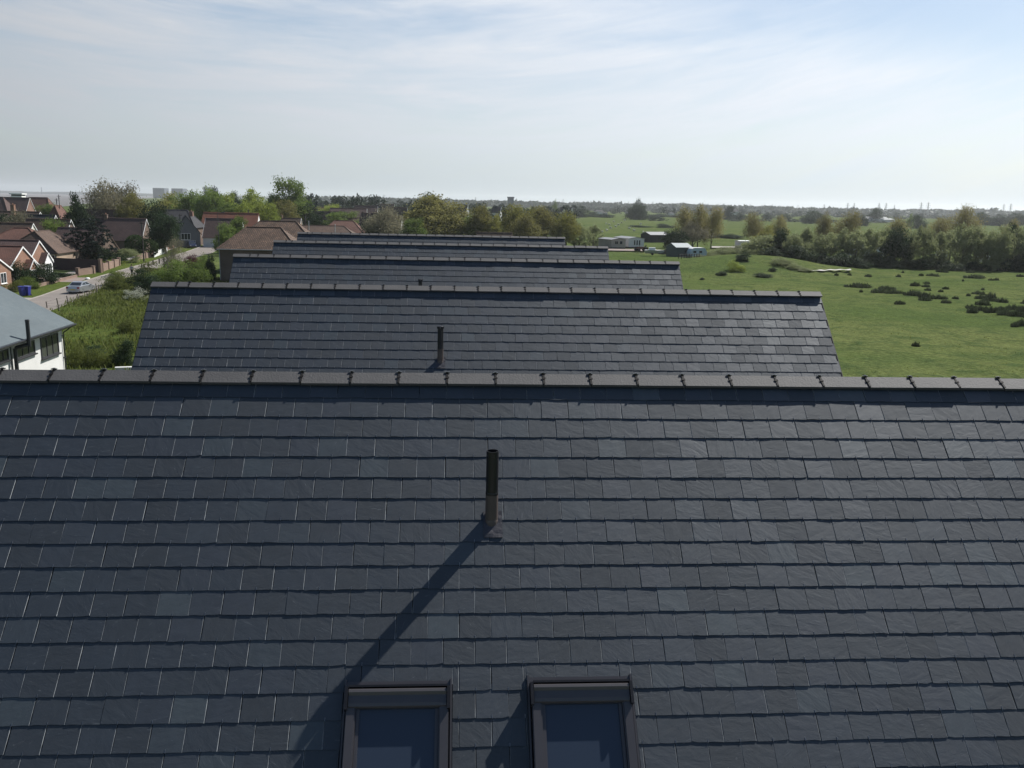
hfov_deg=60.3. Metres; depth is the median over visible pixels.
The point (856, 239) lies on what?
hedge tree
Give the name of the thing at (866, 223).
tree
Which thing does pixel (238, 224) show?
tree
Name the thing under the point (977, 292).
rush clump
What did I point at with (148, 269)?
shrub
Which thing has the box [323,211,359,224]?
tree
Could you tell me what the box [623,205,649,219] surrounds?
tree
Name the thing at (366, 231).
tree
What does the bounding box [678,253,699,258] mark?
rail fence
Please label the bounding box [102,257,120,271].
garden wall
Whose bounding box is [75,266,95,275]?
garden wall
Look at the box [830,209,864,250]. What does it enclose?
poplar tree
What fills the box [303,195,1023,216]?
distant woodland
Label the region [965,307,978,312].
rush clump
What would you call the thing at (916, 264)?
shrub
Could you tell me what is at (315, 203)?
tree
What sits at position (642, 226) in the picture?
bush
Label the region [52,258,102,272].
board fence
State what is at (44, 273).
shrub
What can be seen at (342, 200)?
tree
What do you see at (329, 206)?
tree
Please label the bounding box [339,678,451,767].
roof window
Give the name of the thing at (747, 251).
shrub
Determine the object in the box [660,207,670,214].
tree
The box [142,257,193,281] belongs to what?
shrub
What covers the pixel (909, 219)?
tree
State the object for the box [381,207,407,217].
house
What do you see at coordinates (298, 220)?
house
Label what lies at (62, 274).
shrub
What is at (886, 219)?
house
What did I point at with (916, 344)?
rush clump
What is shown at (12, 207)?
house
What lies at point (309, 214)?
tree
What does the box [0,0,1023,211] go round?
sky
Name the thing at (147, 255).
garden wall
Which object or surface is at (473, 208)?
tree
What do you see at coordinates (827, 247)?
hedge tree
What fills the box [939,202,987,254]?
poplar tree
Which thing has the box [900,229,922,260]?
hedge tree
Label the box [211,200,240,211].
tree
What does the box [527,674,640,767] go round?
roof window
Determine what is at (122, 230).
house
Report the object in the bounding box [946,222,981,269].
hedge tree
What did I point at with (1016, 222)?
poplar tree
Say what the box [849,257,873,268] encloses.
shrub
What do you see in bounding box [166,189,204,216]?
tree
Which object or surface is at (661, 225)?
bush
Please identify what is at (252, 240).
house
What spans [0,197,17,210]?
house
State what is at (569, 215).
tree
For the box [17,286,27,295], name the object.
wheelie bin
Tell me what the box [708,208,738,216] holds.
house
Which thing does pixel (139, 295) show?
shrub
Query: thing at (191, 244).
parked car
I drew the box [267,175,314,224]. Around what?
poplar tree
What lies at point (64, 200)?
water
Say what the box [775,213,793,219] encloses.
tree
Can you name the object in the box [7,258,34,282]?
shrub
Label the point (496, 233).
house
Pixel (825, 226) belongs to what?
poplar tree
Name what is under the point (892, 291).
rush clump
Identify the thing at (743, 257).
shrub
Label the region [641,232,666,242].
barn
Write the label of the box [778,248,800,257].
shrub
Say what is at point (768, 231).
tree
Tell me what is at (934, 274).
rush clump
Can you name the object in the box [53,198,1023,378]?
ground
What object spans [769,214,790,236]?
poplar tree
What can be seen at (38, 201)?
house
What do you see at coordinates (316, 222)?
tree
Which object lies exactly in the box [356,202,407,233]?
tree
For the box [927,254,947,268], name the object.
shrub
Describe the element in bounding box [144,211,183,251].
evergreen tree
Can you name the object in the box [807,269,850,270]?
pond
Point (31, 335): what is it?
house
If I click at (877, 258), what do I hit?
shrub
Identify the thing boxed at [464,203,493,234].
tree
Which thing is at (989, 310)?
rush clump
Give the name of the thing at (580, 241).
tree
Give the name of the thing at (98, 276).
kerb
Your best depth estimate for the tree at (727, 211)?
898.09 m
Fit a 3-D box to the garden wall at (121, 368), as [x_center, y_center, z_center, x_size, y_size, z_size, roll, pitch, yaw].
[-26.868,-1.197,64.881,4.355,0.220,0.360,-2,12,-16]
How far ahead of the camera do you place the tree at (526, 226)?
245.00 m
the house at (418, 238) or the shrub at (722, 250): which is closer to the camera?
the house at (418, 238)
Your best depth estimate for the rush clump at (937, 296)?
128.69 m
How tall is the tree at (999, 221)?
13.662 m
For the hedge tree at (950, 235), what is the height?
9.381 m
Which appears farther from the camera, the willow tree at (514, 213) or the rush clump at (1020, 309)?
the willow tree at (514, 213)
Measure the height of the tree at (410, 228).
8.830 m
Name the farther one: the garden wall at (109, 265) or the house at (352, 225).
the house at (352, 225)
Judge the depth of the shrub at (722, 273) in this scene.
161.82 m
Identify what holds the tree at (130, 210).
on the ground at (868, 353)
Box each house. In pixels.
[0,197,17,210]
[0,203,40,219]
[0,222,36,232]
[0,227,35,238]
[0,239,53,272]
[0,245,38,284]
[0,259,12,287]
[0,286,76,369]
[0,367,1023,767]
[4,197,35,210]
[20,230,83,258]
[24,214,57,218]
[25,218,73,230]
[30,197,53,213]
[49,205,66,218]
[55,227,119,258]
[85,209,121,217]
[90,213,150,250]
[131,281,842,376]
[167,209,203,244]
[174,215,201,246]
[201,212,259,226]
[202,218,244,246]
[216,226,296,280]
[229,253,683,289]
[253,220,310,236]
[272,240,608,259]
[277,214,302,224]
[297,232,565,245]
[303,225,355,232]
[313,211,344,220]
[328,217,359,223]
[329,220,364,232]
[330,208,367,217]
[354,205,377,212]
[358,213,394,230]
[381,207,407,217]
[458,204,468,214]
[476,232,512,235]
[492,206,501,220]
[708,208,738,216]
[865,216,886,221]
[880,218,894,221]
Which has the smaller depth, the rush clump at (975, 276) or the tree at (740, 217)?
the rush clump at (975, 276)
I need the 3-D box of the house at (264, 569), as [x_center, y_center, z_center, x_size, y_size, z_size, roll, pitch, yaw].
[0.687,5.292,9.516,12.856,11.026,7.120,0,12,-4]
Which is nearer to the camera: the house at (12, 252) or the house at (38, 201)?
the house at (12, 252)
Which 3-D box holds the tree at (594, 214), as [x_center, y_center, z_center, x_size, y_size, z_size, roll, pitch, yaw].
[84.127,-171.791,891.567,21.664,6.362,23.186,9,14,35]
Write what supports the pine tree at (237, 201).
on the ground at (868, 353)
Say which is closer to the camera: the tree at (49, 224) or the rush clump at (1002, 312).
the rush clump at (1002, 312)
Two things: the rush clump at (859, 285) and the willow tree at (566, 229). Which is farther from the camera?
the willow tree at (566, 229)
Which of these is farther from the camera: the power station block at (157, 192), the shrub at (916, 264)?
the power station block at (157, 192)
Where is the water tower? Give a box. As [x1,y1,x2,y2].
[507,197,513,208]
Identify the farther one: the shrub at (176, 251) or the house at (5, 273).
the shrub at (176, 251)
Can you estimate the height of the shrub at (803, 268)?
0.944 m
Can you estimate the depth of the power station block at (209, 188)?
3447.05 m
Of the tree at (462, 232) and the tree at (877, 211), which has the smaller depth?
the tree at (462, 232)
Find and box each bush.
[124,234,145,253]
[137,239,158,255]
[153,238,165,252]
[628,225,653,227]
[646,214,663,218]
[646,217,670,220]
[656,223,674,227]
[707,234,728,237]
[724,234,744,238]
[784,217,799,221]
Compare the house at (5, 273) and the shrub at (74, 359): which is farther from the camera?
the house at (5, 273)
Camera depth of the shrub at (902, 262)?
197.64 m
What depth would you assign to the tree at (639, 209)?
772.27 m
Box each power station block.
[153,188,168,197]
[171,188,186,198]
[203,185,217,195]
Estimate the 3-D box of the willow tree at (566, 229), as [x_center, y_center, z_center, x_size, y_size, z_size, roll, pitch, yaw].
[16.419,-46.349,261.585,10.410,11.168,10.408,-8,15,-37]
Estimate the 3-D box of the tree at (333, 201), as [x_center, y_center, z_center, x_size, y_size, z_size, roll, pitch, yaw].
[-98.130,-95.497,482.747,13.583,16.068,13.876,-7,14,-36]
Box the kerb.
[28,246,201,299]
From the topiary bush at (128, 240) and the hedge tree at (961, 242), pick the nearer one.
the topiary bush at (128, 240)
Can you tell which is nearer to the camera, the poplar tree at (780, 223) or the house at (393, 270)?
the house at (393, 270)
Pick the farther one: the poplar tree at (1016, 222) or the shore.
the shore
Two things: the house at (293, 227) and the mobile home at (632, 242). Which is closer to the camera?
the house at (293, 227)
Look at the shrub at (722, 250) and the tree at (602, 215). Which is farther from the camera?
the tree at (602, 215)
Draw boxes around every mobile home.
[598,237,625,248]
[614,236,644,247]
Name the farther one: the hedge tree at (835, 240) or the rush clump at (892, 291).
the hedge tree at (835, 240)
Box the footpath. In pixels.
[31,275,76,288]
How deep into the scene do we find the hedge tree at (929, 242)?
194.74 m
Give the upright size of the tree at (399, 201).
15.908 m
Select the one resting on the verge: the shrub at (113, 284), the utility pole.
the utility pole
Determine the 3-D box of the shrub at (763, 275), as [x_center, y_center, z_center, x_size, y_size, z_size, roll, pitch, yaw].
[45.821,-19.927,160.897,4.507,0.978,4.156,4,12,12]
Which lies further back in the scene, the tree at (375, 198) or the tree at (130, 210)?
the tree at (375, 198)
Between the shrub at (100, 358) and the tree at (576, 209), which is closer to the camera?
the shrub at (100, 358)
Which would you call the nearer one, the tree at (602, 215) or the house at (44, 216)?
the house at (44, 216)
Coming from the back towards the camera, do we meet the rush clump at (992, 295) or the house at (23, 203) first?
the house at (23, 203)
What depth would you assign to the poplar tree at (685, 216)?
270.68 m
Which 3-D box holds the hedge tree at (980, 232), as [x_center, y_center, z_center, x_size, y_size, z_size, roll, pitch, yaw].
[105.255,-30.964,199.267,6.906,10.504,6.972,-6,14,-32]
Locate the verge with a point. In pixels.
(41, 290)
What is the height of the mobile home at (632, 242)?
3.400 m
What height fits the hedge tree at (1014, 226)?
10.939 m
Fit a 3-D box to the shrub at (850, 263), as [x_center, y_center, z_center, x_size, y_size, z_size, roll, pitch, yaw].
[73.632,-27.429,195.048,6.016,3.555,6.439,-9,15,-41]
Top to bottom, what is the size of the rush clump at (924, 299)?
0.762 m
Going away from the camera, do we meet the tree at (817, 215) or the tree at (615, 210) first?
the tree at (817, 215)
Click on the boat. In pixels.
(652, 251)
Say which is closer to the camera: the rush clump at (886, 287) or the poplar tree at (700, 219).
the rush clump at (886, 287)
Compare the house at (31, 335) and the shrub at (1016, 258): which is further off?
the shrub at (1016, 258)
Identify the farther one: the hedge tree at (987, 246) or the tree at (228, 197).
the tree at (228, 197)
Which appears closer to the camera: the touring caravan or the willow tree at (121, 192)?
the touring caravan
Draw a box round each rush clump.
[843,282,871,287]
[870,288,890,292]
[877,285,896,289]
[885,289,902,293]
[894,300,905,304]
[903,288,921,295]
[910,281,920,285]
[911,341,920,346]
[918,292,930,297]
[918,296,932,300]
[926,273,940,276]
[931,294,947,298]
[934,267,948,272]
[963,274,985,278]
[965,304,978,308]
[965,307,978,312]
[971,290,984,294]
[974,294,987,298]
[975,299,991,305]
[977,305,987,310]
[981,296,996,301]
[982,305,999,312]
[985,291,996,297]
[994,305,1010,310]
[995,297,1008,302]
[996,308,1012,314]
[1006,303,1021,309]
[1006,310,1023,316]
[1010,321,1020,326]
[1015,305,1023,311]
[1016,318,1023,325]
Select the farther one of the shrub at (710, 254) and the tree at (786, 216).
the tree at (786, 216)
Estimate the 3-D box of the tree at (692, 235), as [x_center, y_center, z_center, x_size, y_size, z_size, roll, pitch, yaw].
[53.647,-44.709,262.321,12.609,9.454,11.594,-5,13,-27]
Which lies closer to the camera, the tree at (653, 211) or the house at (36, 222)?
the house at (36, 222)
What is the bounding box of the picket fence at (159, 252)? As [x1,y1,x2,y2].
[154,247,167,256]
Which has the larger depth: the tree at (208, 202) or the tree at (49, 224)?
the tree at (208, 202)
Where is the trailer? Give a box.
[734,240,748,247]
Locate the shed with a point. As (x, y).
(674, 249)
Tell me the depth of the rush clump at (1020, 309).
114.78 m
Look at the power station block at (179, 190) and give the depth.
3441.70 m
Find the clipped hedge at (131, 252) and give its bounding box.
[112,248,141,262]
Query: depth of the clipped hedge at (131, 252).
164.55 m
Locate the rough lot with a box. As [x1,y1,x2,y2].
[51,278,216,369]
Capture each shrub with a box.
[2,280,28,291]
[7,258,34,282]
[17,277,41,288]
[28,261,61,283]
[53,272,76,277]
[64,345,96,366]
[85,348,117,367]
[86,244,130,262]
[96,270,135,289]
[100,268,124,284]
[108,337,136,364]
[114,317,140,333]
[121,287,148,300]
[124,266,161,294]
[126,261,168,280]
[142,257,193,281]
[158,236,186,268]
[168,259,211,281]
[183,254,204,267]
[196,251,211,272]
[204,252,216,279]
[707,251,719,255]
[710,246,735,254]
[715,271,727,275]
[725,261,746,271]
[726,245,741,253]
[734,252,751,261]
[737,247,757,254]
[752,272,772,277]
[757,247,783,255]
[768,256,797,265]
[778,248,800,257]
[782,263,802,269]
[786,244,819,261]
[795,267,814,271]
[809,252,830,263]
[814,255,846,266]
[834,253,855,267]
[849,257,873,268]
[861,252,892,267]
[874,258,905,268]
[897,257,914,267]
[905,258,935,269]
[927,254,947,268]
[934,261,964,271]
[957,261,980,270]
[976,264,998,270]
[996,257,1015,271]
[1006,254,1023,270]
[1010,260,1023,271]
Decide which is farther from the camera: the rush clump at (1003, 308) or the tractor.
the tractor
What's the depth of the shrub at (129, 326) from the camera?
81.34 m
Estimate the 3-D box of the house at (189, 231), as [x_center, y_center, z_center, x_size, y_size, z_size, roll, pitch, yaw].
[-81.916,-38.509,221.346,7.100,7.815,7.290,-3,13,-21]
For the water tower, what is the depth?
1467.65 m
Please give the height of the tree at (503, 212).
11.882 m
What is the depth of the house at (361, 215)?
284.40 m
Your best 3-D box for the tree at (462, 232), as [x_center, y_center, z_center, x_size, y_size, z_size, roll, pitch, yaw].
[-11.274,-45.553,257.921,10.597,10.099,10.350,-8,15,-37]
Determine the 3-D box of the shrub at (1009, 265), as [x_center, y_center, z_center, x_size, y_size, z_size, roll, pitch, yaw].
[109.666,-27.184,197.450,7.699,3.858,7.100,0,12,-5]
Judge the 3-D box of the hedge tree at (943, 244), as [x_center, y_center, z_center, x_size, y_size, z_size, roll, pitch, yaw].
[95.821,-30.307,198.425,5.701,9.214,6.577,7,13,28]
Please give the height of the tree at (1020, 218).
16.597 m
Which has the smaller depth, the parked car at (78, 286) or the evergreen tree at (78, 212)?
the parked car at (78, 286)
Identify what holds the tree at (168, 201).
on the ground at (868, 353)
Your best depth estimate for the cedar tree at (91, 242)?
158.72 m
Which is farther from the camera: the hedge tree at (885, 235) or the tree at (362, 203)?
the tree at (362, 203)
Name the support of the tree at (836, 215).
on the ground at (868, 353)
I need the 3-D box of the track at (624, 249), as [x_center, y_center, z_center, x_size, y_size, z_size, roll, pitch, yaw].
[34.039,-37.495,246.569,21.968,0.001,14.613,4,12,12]
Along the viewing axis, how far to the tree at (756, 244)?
200.64 m
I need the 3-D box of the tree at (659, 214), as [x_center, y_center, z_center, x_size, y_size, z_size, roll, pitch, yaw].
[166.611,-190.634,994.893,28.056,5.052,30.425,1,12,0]
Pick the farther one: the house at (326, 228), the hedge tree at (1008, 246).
the house at (326, 228)
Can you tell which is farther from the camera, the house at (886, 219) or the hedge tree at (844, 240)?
the house at (886, 219)
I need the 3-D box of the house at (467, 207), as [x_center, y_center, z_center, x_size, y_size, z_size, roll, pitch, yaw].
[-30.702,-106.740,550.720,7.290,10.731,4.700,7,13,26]
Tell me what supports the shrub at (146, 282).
on the rough lot
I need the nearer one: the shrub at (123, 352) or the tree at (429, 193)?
the shrub at (123, 352)
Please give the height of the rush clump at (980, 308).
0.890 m
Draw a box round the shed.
[665,243,691,256]
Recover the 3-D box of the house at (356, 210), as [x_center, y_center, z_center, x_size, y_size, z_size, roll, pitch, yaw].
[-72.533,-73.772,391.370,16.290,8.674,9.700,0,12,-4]
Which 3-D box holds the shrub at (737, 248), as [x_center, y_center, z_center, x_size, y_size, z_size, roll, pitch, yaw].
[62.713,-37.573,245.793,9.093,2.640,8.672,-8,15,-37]
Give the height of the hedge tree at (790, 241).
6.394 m
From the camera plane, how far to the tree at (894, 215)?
1359.14 m
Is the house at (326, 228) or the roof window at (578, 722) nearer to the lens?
the roof window at (578, 722)
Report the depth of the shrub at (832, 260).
192.57 m
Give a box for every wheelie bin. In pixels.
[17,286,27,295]
[26,286,31,295]
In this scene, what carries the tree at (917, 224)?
on the ground at (868, 353)
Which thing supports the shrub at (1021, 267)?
on the ground at (868, 353)
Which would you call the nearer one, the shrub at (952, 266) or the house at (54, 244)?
the house at (54, 244)
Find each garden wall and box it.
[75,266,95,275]
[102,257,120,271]
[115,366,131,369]
[136,252,153,259]
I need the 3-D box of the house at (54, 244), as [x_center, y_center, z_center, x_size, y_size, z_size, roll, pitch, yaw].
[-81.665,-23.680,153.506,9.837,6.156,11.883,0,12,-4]
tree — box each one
[0,209,32,222]
[0,213,16,221]
[32,202,54,213]
[39,215,66,231]
[59,191,97,226]
[63,217,117,260]
[78,175,125,216]
[98,179,144,208]
[114,189,147,217]
[135,198,168,237]
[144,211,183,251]
[146,191,178,210]
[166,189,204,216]
[189,184,225,220]
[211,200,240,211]
[211,221,235,252]
[215,191,236,211]
[229,214,247,235]
[230,190,241,204]
[234,197,255,212]
[238,186,267,217]
[249,198,280,219]
[266,198,300,218]
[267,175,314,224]
[291,203,326,224]
[306,213,326,224]
[308,195,317,211]
[312,194,324,206]
[317,203,340,210]
[322,195,342,207]
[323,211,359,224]
[340,197,346,207]
[349,193,367,207]
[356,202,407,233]
[359,209,394,233]
[366,196,372,205]
[368,194,380,204]
[393,199,403,206]
[395,191,472,234]
[398,215,427,233]
[401,192,450,232]
[455,213,482,234]
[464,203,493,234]
[468,203,478,216]
[483,213,503,231]
[491,203,543,235]
[497,206,510,220]
[506,214,546,236]
[530,204,557,236]
[549,210,582,245]
[553,208,560,221]
[556,205,570,219]
[557,209,578,224]
[567,222,594,245]
[571,205,584,217]
[573,205,590,216]
[585,223,603,245]
[587,211,599,216]
[592,213,615,217]
[609,207,622,213]
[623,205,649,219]
[632,198,646,219]
[648,208,660,212]
[649,213,670,216]
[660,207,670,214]
[660,228,689,247]
[667,213,682,217]
[673,203,694,242]
[677,219,715,246]
[685,203,712,246]
[700,204,726,248]
[721,206,736,219]
[728,213,747,219]
[739,210,765,241]
[739,233,782,254]
[748,224,774,247]
[760,213,774,218]
[767,227,793,252]
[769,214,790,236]
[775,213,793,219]
[781,234,809,253]
[792,226,816,253]
[798,210,822,222]
[801,213,817,223]
[807,233,836,259]
[813,211,833,237]
[815,232,846,265]
[829,227,855,258]
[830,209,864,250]
[830,212,846,216]
[839,229,876,264]
[854,214,870,225]
[857,228,887,262]
[866,207,882,221]
[876,225,892,257]
[877,224,920,261]
[882,216,912,237]
[891,211,899,218]
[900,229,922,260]
[906,212,913,226]
[909,224,939,269]
[911,214,928,228]
[923,215,954,247]
[925,230,950,264]
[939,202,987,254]
[940,227,960,265]
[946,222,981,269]
[965,223,988,262]
[972,228,1003,270]
[975,211,993,224]
[983,213,1014,225]
[986,223,1020,270]
[1000,218,1022,235]
[1000,222,1022,259]
[1006,211,1023,225]
[1010,225,1023,266]
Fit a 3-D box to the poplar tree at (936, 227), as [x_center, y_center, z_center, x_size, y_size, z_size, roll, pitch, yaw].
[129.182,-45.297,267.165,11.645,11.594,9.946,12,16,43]
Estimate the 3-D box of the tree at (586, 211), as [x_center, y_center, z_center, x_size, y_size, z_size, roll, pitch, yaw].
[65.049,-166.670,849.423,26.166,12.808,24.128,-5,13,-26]
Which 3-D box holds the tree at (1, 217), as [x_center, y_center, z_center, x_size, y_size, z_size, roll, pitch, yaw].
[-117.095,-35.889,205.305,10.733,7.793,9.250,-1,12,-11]
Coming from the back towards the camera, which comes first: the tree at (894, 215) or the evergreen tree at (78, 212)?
the tree at (894, 215)
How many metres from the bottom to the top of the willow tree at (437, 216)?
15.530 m
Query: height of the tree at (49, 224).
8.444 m
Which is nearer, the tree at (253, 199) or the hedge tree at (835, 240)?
the hedge tree at (835, 240)
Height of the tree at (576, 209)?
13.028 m
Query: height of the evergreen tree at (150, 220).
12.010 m
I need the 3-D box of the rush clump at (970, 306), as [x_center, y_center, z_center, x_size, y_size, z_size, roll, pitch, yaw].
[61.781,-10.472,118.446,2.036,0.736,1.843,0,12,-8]
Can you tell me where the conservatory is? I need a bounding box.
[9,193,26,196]
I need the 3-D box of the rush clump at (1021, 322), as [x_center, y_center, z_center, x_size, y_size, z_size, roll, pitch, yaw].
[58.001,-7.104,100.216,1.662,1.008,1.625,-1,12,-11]
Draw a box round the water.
[0,193,152,206]
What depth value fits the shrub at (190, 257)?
155.50 m
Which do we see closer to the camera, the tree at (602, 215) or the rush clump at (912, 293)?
the rush clump at (912, 293)
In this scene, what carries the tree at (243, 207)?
on the ground at (868, 353)
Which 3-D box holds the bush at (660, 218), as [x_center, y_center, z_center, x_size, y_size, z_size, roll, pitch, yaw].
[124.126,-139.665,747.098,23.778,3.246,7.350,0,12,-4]
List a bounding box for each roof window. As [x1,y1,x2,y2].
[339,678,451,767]
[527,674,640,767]
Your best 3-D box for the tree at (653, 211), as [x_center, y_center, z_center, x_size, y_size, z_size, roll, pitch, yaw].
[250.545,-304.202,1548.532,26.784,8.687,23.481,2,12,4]
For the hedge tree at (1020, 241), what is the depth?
197.30 m
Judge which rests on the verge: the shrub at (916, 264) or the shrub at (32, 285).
the shrub at (32, 285)
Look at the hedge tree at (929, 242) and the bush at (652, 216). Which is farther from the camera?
the bush at (652, 216)
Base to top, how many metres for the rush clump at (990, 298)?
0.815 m
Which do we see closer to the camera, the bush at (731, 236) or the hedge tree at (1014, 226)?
the hedge tree at (1014, 226)
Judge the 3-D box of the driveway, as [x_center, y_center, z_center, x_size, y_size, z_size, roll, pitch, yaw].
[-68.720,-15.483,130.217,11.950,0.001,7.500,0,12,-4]
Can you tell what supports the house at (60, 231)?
on the ground at (868, 353)
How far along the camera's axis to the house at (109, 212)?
225.02 m
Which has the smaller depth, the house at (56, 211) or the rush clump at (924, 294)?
the rush clump at (924, 294)
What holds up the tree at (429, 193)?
on the ground at (868, 353)
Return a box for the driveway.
[43,277,85,281]
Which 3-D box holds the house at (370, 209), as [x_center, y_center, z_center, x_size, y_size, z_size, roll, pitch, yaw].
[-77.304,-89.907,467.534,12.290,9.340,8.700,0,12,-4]
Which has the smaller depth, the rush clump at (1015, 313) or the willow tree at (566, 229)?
the rush clump at (1015, 313)
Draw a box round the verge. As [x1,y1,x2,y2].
[14,245,202,297]
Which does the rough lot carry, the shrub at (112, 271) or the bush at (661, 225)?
the shrub at (112, 271)
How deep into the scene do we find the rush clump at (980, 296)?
131.88 m
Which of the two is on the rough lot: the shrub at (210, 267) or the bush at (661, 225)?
the shrub at (210, 267)
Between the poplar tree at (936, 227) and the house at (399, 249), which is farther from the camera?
the poplar tree at (936, 227)
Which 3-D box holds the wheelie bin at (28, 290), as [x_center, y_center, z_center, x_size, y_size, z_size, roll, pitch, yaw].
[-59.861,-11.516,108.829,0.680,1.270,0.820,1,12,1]
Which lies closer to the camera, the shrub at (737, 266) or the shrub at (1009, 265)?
the shrub at (737, 266)
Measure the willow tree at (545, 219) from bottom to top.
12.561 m
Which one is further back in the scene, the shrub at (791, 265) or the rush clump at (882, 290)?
the shrub at (791, 265)
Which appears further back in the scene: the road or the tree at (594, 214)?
the tree at (594, 214)
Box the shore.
[0,191,270,198]
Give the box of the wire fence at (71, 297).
[46,283,99,310]
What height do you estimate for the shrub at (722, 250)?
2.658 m
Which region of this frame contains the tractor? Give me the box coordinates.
[636,244,647,250]
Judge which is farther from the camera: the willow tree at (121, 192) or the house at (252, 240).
the willow tree at (121, 192)
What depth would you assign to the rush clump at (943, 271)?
187.22 m
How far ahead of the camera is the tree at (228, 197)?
291.06 m
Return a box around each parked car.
[66,281,95,292]
[187,241,196,247]
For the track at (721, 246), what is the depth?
279.60 m
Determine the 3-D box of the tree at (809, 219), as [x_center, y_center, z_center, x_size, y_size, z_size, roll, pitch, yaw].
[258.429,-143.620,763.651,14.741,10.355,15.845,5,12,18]
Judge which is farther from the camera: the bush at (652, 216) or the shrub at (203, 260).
the bush at (652, 216)
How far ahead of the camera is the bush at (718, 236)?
361.30 m
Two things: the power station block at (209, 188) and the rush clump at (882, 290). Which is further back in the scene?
the power station block at (209, 188)
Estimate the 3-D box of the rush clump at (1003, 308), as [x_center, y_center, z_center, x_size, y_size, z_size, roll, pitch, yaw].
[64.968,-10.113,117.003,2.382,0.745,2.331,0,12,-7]
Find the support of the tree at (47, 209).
on the ground at (868, 353)
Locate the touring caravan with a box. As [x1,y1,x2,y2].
[687,247,706,256]
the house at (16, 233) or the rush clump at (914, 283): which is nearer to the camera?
the rush clump at (914, 283)
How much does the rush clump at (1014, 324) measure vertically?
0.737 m
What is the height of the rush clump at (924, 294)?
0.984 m
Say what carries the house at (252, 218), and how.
on the ground at (868, 353)
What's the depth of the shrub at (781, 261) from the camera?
175.40 m
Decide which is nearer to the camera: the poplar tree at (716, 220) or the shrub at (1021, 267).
the shrub at (1021, 267)
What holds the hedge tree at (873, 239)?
on the ground at (868, 353)
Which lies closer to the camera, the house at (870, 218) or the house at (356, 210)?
the house at (356, 210)
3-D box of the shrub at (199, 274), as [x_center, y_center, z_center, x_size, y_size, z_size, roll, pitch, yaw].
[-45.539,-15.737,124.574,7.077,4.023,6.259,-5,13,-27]
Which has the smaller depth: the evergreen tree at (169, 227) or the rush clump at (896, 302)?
the rush clump at (896, 302)
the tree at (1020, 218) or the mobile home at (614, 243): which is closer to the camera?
the mobile home at (614, 243)
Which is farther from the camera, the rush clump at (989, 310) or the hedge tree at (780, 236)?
the hedge tree at (780, 236)
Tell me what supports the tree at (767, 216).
on the ground at (868, 353)
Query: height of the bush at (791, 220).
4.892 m
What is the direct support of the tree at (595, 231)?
on the ground at (868, 353)
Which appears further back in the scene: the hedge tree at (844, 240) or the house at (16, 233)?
the hedge tree at (844, 240)
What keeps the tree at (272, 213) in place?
on the ground at (868, 353)
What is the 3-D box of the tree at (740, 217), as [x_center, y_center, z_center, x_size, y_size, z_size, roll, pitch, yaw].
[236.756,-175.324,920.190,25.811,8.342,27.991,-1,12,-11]
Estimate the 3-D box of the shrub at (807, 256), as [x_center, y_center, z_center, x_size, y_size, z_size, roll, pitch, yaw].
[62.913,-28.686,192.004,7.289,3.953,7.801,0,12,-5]
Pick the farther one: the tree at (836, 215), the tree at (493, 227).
the tree at (836, 215)
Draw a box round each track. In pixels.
[608,249,648,250]
[712,246,735,247]
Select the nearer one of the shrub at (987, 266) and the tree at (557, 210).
the shrub at (987, 266)
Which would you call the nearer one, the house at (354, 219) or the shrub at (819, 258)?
the shrub at (819, 258)
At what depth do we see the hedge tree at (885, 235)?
203.79 m
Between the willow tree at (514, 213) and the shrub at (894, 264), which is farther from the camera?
the willow tree at (514, 213)
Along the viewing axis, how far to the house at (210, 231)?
221.20 m
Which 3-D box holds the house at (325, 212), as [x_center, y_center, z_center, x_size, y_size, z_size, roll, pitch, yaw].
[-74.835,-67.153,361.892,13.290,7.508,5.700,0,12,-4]
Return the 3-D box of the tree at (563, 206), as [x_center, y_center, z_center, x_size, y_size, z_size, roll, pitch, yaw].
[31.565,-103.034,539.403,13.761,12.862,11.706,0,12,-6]
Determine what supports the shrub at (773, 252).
on the ground at (868, 353)
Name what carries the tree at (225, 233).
on the ground at (868, 353)
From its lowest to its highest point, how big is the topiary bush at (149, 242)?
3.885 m
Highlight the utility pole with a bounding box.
[141,221,144,261]
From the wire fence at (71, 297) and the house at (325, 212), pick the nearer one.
the wire fence at (71, 297)
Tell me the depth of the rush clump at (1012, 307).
117.51 m
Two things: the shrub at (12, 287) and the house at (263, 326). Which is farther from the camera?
the shrub at (12, 287)
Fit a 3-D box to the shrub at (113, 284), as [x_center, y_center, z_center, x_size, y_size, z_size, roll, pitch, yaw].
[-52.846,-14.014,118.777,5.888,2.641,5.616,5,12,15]
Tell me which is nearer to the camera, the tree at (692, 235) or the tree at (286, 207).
the tree at (692, 235)
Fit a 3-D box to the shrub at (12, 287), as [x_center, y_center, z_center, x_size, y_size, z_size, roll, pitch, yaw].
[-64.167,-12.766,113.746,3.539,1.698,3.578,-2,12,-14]
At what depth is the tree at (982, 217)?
913.10 m
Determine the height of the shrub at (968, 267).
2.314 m
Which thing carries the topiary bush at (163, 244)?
on the ground at (868, 353)
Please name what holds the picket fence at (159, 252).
on the verge
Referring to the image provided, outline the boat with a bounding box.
[645,247,663,254]
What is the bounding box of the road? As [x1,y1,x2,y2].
[30,246,216,310]
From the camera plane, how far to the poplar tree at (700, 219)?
265.22 m
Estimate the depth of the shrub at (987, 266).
195.45 m

